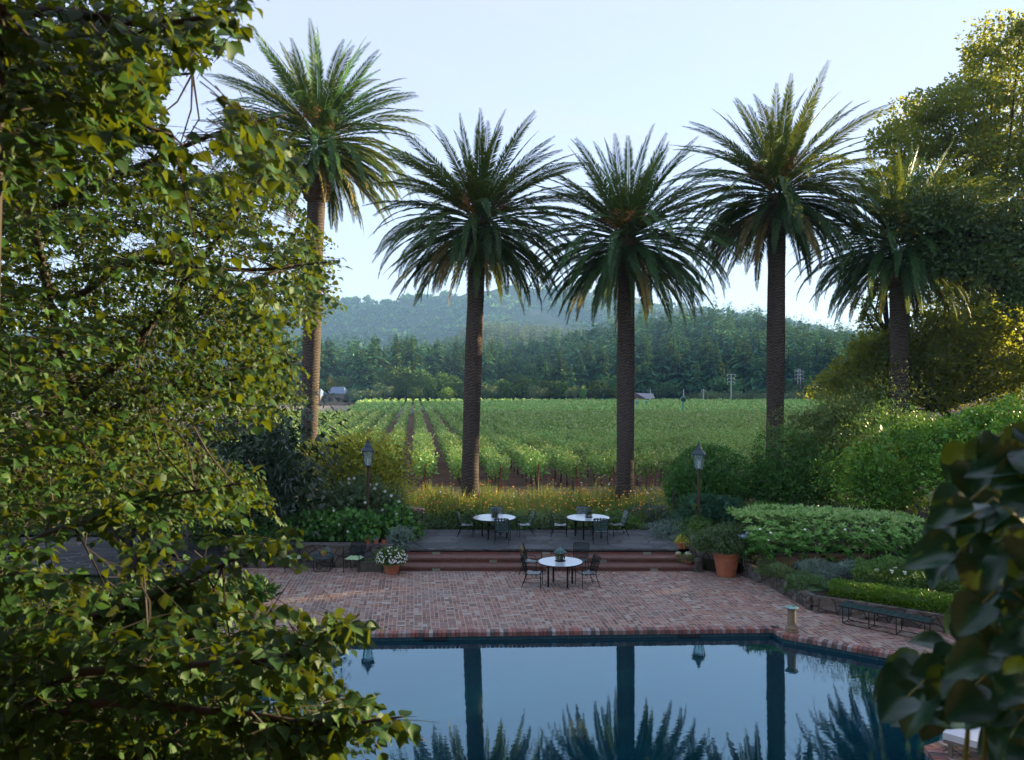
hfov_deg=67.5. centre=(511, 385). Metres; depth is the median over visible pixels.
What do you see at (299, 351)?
conifer tree
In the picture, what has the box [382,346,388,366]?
conifer tree
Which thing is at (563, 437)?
grapevine
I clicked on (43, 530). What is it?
garden shrub
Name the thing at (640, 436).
grapevine
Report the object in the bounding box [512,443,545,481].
grapevine
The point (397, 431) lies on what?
grapevine
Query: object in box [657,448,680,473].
grapevine
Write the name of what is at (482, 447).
grapevine
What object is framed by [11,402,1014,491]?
vineyard soil
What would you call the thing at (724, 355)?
conifer tree
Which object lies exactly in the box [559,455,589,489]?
grapevine
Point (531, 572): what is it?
patio chair
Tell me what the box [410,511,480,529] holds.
groundcover
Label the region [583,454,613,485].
grapevine
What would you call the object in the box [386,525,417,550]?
silver bush
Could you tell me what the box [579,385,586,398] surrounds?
poplar tree
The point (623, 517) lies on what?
patio chair
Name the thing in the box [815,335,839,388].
conifer tree
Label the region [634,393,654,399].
barn
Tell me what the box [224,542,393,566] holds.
retaining wall
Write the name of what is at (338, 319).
forest
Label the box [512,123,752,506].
date palm
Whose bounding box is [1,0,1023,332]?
sky
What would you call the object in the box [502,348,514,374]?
conifer tree
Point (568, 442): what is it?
grapevine
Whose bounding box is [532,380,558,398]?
oak tree
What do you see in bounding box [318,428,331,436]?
grapevine
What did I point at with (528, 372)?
conifer tree
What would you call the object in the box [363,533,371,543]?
plant pot
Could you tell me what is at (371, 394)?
oak tree
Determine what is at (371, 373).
conifer tree
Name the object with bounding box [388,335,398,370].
conifer tree
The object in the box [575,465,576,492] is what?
end post
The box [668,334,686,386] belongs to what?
conifer tree
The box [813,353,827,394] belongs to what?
conifer tree
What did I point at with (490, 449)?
grapevine
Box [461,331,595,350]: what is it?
hills
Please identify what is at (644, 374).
conifer tree
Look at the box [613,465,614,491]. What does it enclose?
end post
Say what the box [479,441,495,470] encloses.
grapevine
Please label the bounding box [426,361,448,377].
hillside oak
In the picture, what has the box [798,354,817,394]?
conifer tree
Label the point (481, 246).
date palm
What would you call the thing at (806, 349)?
conifer tree
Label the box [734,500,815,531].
green mound
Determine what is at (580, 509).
patio chair
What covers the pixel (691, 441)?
grapevine
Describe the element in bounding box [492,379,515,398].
oak tree
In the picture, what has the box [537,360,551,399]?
conifer tree
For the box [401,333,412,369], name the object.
conifer tree
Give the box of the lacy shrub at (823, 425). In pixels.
[735,364,934,471]
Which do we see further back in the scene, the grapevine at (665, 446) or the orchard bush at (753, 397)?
the orchard bush at (753, 397)
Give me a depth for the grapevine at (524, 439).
61.20 m
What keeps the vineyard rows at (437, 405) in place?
on the vineyard soil
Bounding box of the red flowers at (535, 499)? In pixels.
[408,480,667,511]
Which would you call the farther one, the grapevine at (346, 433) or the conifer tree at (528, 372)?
the conifer tree at (528, 372)
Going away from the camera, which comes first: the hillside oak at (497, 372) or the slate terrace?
the slate terrace
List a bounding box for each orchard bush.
[682,392,698,398]
[696,389,715,398]
[711,391,727,399]
[720,392,732,399]
[728,390,745,399]
[744,389,759,397]
[746,393,762,399]
[784,391,800,399]
[785,390,805,398]
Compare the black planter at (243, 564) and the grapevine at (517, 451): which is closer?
the black planter at (243, 564)
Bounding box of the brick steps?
[399,551,694,570]
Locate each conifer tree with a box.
[243,344,284,399]
[291,338,301,370]
[291,338,324,402]
[319,353,328,383]
[320,337,342,386]
[320,342,336,378]
[346,353,376,402]
[351,339,360,377]
[364,334,390,375]
[364,362,380,398]
[366,337,382,383]
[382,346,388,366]
[387,334,407,401]
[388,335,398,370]
[395,341,413,397]
[398,337,432,402]
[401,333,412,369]
[405,334,426,372]
[419,359,431,399]
[424,342,438,381]
[427,339,445,372]
[435,353,453,395]
[448,353,464,399]
[451,335,459,368]
[453,351,461,376]
[458,343,464,365]
[481,348,498,399]
[482,343,497,388]
[488,339,499,370]
[494,348,504,380]
[501,361,514,398]
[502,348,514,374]
[503,358,516,395]
[514,354,525,376]
[526,363,531,377]
[527,370,538,399]
[532,351,544,373]
[535,355,541,372]
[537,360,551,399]
[548,347,573,399]
[567,366,578,398]
[574,355,590,392]
[575,346,587,385]
[576,363,586,396]
[580,344,596,382]
[590,343,611,392]
[592,338,609,367]
[594,362,613,399]
[607,339,616,378]
[634,339,641,371]
[635,330,653,362]
[635,336,656,384]
[635,359,658,398]
[635,364,643,392]
[638,343,659,398]
[652,343,669,385]
[658,335,679,380]
[660,349,692,399]
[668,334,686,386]
[677,336,696,386]
[686,362,708,398]
[689,343,704,386]
[697,326,711,362]
[698,360,721,392]
[700,353,718,389]
[702,341,721,393]
[712,341,727,394]
[721,342,732,370]
[722,357,732,392]
[727,338,755,393]
[728,337,745,393]
[742,354,766,393]
[747,362,765,395]
[751,329,765,370]
[784,345,802,394]
[795,361,805,391]
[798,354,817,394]
[799,344,813,371]
[801,352,807,377]
[809,344,819,363]
[811,340,819,394]
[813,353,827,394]
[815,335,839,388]
[815,344,832,394]
[822,335,832,354]
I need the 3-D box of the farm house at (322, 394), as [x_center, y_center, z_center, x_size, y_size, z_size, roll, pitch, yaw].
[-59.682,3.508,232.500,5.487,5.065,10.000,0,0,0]
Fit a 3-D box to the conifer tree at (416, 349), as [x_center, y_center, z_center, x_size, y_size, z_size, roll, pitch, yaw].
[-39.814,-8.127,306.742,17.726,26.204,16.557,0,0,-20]
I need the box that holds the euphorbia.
[664,492,746,528]
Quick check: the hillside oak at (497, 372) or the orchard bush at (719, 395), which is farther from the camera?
the hillside oak at (497, 372)
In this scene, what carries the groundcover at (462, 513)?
on the garden bed at (921, 514)
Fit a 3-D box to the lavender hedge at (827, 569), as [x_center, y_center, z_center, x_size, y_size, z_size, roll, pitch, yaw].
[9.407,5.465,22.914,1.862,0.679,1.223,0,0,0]
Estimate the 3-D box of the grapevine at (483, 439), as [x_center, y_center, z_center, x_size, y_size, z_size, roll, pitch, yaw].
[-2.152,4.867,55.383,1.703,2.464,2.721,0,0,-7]
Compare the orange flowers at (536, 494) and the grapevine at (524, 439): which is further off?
the grapevine at (524, 439)
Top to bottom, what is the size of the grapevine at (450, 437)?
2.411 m
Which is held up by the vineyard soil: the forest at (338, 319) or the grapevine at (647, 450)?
the grapevine at (647, 450)
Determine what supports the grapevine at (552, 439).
on the vineyard soil
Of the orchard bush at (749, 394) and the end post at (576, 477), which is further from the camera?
the orchard bush at (749, 394)
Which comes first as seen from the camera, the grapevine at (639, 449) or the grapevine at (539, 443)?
the grapevine at (639, 449)
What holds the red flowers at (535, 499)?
on the meadow grass at (448, 499)
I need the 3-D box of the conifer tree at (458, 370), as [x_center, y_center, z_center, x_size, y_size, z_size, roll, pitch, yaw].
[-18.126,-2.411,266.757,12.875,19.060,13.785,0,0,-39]
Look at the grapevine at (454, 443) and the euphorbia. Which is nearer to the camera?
the euphorbia
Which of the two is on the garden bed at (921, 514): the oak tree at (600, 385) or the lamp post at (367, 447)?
the lamp post at (367, 447)
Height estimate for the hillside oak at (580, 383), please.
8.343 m
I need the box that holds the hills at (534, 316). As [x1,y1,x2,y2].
[10,285,1008,373]
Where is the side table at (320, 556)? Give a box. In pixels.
[312,553,334,571]
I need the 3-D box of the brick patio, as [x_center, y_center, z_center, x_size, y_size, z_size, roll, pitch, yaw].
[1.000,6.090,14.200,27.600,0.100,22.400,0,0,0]
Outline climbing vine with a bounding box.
[872,422,1023,759]
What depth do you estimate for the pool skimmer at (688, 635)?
18.88 m
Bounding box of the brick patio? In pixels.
[32,568,987,759]
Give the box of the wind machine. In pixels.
[680,396,685,410]
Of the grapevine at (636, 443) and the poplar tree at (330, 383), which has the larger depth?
the poplar tree at (330, 383)
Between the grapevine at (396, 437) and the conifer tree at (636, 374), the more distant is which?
the conifer tree at (636, 374)
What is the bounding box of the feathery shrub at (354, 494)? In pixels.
[289,467,427,539]
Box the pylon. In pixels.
[795,369,803,384]
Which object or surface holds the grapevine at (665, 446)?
on the vineyard soil
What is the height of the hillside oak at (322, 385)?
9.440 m
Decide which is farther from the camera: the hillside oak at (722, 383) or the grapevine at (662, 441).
the hillside oak at (722, 383)
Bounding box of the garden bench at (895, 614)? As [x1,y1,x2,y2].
[838,602,934,637]
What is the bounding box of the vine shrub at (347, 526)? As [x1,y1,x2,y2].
[243,499,424,541]
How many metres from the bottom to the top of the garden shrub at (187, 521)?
4.513 m
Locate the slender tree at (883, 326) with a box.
[844,224,889,347]
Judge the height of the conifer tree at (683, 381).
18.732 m
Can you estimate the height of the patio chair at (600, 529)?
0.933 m
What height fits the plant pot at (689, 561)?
0.360 m
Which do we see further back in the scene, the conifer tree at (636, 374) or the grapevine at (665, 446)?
the conifer tree at (636, 374)
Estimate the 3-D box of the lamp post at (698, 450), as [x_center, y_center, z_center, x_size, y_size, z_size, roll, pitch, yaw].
[6.852,3.844,28.100,0.470,3.611,0.470,0,0,24]
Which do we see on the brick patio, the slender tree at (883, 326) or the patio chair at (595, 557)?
the patio chair at (595, 557)
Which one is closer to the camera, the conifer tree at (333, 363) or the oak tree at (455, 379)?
the oak tree at (455, 379)
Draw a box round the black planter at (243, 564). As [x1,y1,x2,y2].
[234,549,248,566]
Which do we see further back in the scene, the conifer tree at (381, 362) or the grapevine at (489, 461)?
the conifer tree at (381, 362)
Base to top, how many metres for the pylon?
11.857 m
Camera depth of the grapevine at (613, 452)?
50.22 m
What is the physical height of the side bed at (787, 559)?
0.360 m
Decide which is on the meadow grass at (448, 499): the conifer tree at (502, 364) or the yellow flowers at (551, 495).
the yellow flowers at (551, 495)
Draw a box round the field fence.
[289,402,347,406]
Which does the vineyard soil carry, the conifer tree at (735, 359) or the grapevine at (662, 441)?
the grapevine at (662, 441)
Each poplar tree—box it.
[325,376,337,389]
[336,376,349,387]
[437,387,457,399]
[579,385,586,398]
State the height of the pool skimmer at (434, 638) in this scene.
0.075 m
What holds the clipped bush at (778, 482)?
on the garden bed at (921, 514)
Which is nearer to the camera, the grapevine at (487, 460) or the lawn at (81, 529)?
the lawn at (81, 529)
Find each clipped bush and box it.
[660,443,759,524]
[740,424,855,507]
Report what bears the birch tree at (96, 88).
on the brick patio
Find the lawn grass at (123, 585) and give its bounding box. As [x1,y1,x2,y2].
[4,574,255,630]
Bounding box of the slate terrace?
[400,529,679,550]
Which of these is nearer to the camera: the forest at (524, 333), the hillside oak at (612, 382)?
the hillside oak at (612, 382)
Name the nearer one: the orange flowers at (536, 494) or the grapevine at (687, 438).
the orange flowers at (536, 494)
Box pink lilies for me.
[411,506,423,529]
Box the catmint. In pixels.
[638,518,690,541]
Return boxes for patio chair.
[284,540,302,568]
[343,541,365,572]
[456,511,474,536]
[489,506,503,528]
[494,518,510,544]
[516,510,535,536]
[518,544,541,573]
[520,554,542,588]
[550,510,567,536]
[568,542,589,575]
[575,506,590,527]
[575,554,600,588]
[591,518,608,543]
[608,510,628,536]
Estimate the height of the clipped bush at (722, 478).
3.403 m
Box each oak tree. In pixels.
[282,375,300,391]
[345,389,367,403]
[360,389,384,399]
[371,370,405,399]
[373,382,393,398]
[389,366,422,400]
[405,387,425,400]
[411,369,440,398]
[425,372,451,397]
[441,374,463,399]
[452,380,463,397]
[481,383,498,398]
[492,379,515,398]
[512,377,537,399]
[527,385,547,398]
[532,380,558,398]
[545,381,570,398]
[565,385,580,399]
[583,380,615,398]
[610,383,616,398]
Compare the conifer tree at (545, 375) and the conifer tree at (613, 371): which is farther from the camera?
the conifer tree at (613, 371)
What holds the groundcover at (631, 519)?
on the garden bed at (921, 514)
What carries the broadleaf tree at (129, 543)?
on the brick patio
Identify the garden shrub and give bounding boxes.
[0,416,53,536]
[15,423,150,531]
[137,453,258,533]
[184,488,287,547]
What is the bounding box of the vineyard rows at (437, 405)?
[346,397,914,414]
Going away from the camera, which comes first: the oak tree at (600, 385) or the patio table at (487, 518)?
the patio table at (487, 518)
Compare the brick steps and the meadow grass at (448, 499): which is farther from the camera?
the meadow grass at (448, 499)
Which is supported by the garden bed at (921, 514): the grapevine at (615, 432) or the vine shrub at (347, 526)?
the vine shrub at (347, 526)
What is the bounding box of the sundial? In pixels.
[785,604,798,633]
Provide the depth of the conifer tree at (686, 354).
298.28 m
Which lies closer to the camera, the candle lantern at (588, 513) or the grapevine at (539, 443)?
the candle lantern at (588, 513)
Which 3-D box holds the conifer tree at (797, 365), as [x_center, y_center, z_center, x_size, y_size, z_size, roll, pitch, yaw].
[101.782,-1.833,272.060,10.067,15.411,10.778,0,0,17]
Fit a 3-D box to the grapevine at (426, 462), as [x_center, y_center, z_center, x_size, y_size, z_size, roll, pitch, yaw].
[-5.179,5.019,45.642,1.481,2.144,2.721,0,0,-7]
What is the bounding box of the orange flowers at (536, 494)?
[373,479,680,510]
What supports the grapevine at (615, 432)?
on the vineyard soil
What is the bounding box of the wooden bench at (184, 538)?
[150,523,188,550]
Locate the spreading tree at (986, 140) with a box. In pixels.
[858,7,1023,414]
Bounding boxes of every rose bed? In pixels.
[850,556,964,596]
[853,553,924,572]
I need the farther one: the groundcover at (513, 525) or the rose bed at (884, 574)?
the groundcover at (513, 525)
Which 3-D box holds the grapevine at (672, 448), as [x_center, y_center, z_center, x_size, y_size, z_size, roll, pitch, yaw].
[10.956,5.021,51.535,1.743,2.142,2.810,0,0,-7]
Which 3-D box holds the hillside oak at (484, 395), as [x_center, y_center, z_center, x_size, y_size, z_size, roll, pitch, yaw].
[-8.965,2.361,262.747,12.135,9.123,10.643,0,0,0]
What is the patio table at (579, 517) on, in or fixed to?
on the slate terrace
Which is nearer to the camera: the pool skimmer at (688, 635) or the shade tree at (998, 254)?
the pool skimmer at (688, 635)
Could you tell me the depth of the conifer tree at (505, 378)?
280.81 m
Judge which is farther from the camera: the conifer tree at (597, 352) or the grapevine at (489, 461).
the conifer tree at (597, 352)
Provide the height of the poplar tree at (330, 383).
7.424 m
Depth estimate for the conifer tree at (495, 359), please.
317.80 m
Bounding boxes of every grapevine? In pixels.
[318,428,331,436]
[338,429,356,439]
[378,437,403,452]
[385,434,404,453]
[388,429,405,444]
[409,441,433,455]
[409,449,439,489]
[412,434,433,451]
[412,436,433,455]
[413,428,432,434]
[413,443,434,455]
[413,446,435,481]
[413,451,435,477]
[437,433,459,453]
[439,431,457,449]
[442,439,462,471]
[444,444,461,472]
[446,448,460,480]
[447,449,461,484]
[448,449,461,483]
[479,435,491,468]
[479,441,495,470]
[479,441,497,474]
[479,446,502,477]
[481,452,503,481]
[482,452,507,485]
[486,453,510,489]
[491,434,506,448]
[495,435,514,453]
[498,436,516,464]
[500,438,520,468]
[504,442,523,471]
[507,447,524,474]
[510,445,528,477]
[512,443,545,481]
[516,447,547,485]
[517,433,535,447]
[518,450,551,489]
[522,432,542,447]
[527,438,551,451]
[532,440,558,471]
[533,429,549,439]
[539,444,560,474]
[543,446,561,477]
[547,444,574,481]
[548,435,561,448]
[548,435,572,447]
[552,450,577,485]
[554,439,575,449]
[559,429,570,439]
[559,438,579,450]
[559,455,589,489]
[563,429,581,442]
[564,441,583,462]
[568,442,595,474]
[573,442,607,477]
[576,436,604,457]
[577,451,606,481]
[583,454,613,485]
[592,449,616,487]
[594,438,616,454]
[600,443,614,457]
[604,435,616,446]
[606,430,616,438]
[608,445,616,458]
[634,433,657,443]
[634,438,647,468]
[634,443,657,456]
[634,450,663,489]
[634,452,647,485]
[635,428,656,438]
[638,434,661,447]
[641,446,665,477]
[645,437,673,450]
[650,446,671,480]
[656,442,677,471]
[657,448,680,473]
[661,444,681,455]
[661,454,689,476]
[671,442,697,454]
[679,431,700,446]
[688,436,706,445]
[695,435,718,444]
[704,436,730,447]
[713,440,743,455]
[718,445,747,459]
[730,442,752,473]
[734,453,748,472]
[735,444,758,455]
[740,450,765,472]
[747,445,765,461]
[752,434,764,445]
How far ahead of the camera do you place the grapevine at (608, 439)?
59.80 m
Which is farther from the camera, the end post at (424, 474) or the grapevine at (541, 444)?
the grapevine at (541, 444)
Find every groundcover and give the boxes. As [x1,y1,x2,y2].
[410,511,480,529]
[424,502,497,529]
[462,507,598,529]
[462,508,546,530]
[553,507,650,529]
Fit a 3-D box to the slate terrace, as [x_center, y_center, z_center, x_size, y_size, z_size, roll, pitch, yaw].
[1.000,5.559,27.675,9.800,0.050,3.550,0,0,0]
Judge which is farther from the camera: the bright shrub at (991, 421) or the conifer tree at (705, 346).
the conifer tree at (705, 346)
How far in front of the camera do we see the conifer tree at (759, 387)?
264.53 m
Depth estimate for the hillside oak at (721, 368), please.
280.05 m
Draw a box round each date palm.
[199,18,430,494]
[363,107,599,506]
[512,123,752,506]
[651,61,909,462]
[785,142,1014,498]
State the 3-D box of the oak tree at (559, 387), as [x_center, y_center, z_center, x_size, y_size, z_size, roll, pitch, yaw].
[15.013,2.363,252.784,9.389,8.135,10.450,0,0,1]
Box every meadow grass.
[374,478,750,523]
[564,494,679,520]
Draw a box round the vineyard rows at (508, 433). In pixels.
[285,423,885,442]
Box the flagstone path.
[3,537,229,574]
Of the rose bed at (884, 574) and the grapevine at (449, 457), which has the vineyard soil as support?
the grapevine at (449, 457)
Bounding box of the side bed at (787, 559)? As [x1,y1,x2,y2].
[677,549,944,613]
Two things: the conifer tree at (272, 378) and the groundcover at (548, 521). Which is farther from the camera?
the conifer tree at (272, 378)
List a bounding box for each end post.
[424,465,425,491]
[537,465,538,489]
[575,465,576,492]
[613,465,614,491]
[651,465,652,490]
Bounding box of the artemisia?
[620,493,675,523]
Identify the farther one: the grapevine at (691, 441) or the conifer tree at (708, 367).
the conifer tree at (708, 367)
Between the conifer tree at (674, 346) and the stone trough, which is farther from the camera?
the conifer tree at (674, 346)
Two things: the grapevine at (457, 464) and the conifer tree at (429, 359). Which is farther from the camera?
the conifer tree at (429, 359)
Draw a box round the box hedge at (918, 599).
[827,578,954,612]
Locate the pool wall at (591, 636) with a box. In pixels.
[220,631,928,759]
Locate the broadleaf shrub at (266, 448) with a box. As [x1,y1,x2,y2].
[19,389,351,538]
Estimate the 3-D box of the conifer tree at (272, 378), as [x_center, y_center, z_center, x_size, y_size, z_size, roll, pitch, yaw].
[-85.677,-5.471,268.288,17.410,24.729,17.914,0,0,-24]
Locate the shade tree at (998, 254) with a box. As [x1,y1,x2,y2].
[874,169,1023,321]
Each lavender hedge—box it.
[753,556,797,579]
[780,568,828,594]
[792,557,854,578]
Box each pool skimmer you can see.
[424,637,445,639]
[678,634,699,636]
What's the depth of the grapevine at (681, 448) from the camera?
49.95 m
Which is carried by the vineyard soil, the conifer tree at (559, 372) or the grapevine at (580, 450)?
the grapevine at (580, 450)
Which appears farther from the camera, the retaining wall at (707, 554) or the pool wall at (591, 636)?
the retaining wall at (707, 554)
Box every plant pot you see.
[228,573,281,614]
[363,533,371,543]
[374,546,407,574]
[674,534,688,548]
[675,553,694,564]
[682,518,770,577]
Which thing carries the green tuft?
on the garden bed at (921, 514)
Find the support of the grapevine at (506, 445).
on the vineyard soil
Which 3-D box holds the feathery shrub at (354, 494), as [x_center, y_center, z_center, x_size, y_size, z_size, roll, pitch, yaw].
[-5.703,4.399,28.600,5.494,2.570,3.466,0,0,0]
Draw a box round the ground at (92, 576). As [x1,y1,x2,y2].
[19,535,400,577]
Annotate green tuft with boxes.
[671,515,715,539]
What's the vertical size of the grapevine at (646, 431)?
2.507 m
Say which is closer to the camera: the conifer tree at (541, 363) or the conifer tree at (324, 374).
the conifer tree at (324, 374)
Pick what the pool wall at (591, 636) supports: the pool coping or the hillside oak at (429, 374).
the pool coping
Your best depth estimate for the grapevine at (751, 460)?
44.42 m
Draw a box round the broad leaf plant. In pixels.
[200,575,256,614]
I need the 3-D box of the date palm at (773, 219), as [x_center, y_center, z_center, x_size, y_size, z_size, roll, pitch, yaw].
[12.442,-4.266,36.315,11.320,19.812,11.568,0,0,0]
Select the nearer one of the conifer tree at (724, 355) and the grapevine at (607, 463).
the grapevine at (607, 463)
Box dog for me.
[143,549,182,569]
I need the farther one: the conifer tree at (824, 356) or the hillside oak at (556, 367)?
the hillside oak at (556, 367)
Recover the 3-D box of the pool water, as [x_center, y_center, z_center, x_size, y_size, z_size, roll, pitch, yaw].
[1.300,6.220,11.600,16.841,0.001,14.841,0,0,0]
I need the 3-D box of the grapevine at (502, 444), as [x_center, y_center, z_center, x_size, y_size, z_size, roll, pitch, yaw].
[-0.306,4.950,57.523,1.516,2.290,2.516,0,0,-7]
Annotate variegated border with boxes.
[725,502,925,565]
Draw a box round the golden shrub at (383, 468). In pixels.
[293,426,423,513]
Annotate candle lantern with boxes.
[491,508,498,517]
[554,546,565,561]
[585,507,592,517]
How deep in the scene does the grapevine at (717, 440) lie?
55.20 m
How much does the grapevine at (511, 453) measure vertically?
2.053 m
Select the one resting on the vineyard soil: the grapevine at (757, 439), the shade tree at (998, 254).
the grapevine at (757, 439)
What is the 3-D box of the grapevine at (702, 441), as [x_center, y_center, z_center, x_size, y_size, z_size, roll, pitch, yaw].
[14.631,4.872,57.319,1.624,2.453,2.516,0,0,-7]
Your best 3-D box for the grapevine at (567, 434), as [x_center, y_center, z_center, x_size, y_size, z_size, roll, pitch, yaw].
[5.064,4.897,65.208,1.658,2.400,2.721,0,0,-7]
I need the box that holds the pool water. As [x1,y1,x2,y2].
[165,636,942,759]
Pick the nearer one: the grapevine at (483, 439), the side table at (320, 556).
the side table at (320, 556)
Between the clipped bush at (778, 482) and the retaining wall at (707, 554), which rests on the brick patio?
the retaining wall at (707, 554)
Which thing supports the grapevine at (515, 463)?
on the vineyard soil
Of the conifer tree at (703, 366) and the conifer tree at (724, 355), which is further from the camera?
the conifer tree at (724, 355)
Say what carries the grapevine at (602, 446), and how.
on the vineyard soil
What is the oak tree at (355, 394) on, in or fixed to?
on the vineyard soil
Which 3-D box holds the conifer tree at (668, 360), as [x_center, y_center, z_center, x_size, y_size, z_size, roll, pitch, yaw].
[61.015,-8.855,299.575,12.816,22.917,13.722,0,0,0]
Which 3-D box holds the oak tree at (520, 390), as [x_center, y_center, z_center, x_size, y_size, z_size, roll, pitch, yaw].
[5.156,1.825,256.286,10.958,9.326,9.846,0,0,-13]
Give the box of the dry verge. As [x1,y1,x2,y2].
[34,486,935,500]
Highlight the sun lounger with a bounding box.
[943,723,979,757]
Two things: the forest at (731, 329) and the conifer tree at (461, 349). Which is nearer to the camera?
the conifer tree at (461, 349)
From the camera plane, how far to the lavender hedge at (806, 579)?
21.38 m
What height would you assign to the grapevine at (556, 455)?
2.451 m
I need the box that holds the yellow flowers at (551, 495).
[406,477,748,511]
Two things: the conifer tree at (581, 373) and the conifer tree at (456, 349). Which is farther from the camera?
the conifer tree at (456, 349)
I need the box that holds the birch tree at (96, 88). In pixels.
[0,0,439,759]
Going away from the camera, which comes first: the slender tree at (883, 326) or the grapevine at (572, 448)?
the slender tree at (883, 326)
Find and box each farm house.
[319,389,325,405]
[325,387,349,404]
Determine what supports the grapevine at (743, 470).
on the vineyard soil
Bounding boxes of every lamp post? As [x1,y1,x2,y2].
[361,439,374,509]
[691,442,705,520]
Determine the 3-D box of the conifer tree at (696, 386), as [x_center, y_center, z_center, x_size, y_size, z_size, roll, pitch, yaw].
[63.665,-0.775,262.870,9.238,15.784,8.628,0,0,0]
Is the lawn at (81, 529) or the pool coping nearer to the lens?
the pool coping
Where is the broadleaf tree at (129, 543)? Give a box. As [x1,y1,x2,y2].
[35,436,253,577]
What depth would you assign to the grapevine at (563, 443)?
57.61 m
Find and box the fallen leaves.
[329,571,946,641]
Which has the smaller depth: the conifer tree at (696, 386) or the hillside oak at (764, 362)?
the conifer tree at (696, 386)
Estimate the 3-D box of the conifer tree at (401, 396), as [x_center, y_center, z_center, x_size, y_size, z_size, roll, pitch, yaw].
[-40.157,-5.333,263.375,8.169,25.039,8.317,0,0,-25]
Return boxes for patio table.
[472,514,515,539]
[537,556,582,588]
[566,514,609,539]
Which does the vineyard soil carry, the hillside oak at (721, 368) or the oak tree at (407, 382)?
the oak tree at (407, 382)
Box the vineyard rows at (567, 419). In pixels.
[228,408,917,438]
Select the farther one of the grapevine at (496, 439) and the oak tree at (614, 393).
the oak tree at (614, 393)
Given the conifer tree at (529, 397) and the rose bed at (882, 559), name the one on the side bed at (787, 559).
the rose bed at (882, 559)
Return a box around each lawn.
[0,578,232,666]
[1,501,296,534]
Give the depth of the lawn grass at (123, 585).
23.39 m
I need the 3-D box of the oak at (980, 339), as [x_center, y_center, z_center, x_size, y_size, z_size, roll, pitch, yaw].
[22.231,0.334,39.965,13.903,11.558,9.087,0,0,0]
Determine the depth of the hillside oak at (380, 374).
287.05 m
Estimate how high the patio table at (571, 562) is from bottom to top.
0.727 m
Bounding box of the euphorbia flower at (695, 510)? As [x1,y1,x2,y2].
[692,504,701,519]
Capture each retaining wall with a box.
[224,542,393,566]
[689,535,717,563]
[743,563,998,632]
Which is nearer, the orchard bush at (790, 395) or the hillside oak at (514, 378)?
the orchard bush at (790, 395)
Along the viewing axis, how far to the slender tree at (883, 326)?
42.84 m
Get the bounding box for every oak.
[319,378,331,392]
[349,371,381,390]
[374,367,391,398]
[404,370,439,398]
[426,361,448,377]
[481,379,500,400]
[492,368,502,378]
[498,372,536,398]
[546,364,573,373]
[563,365,580,376]
[571,377,591,386]
[596,375,642,390]
[646,381,682,398]
[707,374,749,394]
[714,363,737,378]
[724,373,749,389]
[751,358,793,369]
[784,380,810,397]
[790,349,802,363]
[795,294,1023,424]
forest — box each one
[204,283,871,371]
[247,296,950,386]
[335,317,608,356]
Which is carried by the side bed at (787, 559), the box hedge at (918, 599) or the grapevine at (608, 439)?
the box hedge at (918, 599)
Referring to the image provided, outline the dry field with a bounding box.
[11,405,423,418]
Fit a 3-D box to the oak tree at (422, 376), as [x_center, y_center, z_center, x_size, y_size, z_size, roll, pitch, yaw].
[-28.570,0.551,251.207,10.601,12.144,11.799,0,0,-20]
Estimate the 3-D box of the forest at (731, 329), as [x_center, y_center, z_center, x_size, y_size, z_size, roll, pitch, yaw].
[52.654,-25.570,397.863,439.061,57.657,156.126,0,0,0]
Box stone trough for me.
[357,558,383,571]
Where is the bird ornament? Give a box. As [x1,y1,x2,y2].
[738,531,747,565]
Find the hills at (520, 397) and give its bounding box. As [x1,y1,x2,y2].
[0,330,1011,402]
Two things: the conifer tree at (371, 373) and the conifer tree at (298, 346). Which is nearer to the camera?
the conifer tree at (371, 373)
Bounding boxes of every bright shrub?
[808,396,982,515]
[914,386,1023,505]
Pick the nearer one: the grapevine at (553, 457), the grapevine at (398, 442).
the grapevine at (553, 457)
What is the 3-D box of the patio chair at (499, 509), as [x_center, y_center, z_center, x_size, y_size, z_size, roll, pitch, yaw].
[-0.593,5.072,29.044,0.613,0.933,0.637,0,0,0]
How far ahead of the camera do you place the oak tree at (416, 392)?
239.57 m
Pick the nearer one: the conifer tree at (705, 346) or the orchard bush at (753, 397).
the orchard bush at (753, 397)
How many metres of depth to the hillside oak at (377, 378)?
265.82 m
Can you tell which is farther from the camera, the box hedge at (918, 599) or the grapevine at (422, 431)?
the grapevine at (422, 431)
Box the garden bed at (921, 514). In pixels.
[253,500,930,548]
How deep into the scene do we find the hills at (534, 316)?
1556.86 m
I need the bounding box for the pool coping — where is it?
[222,625,956,759]

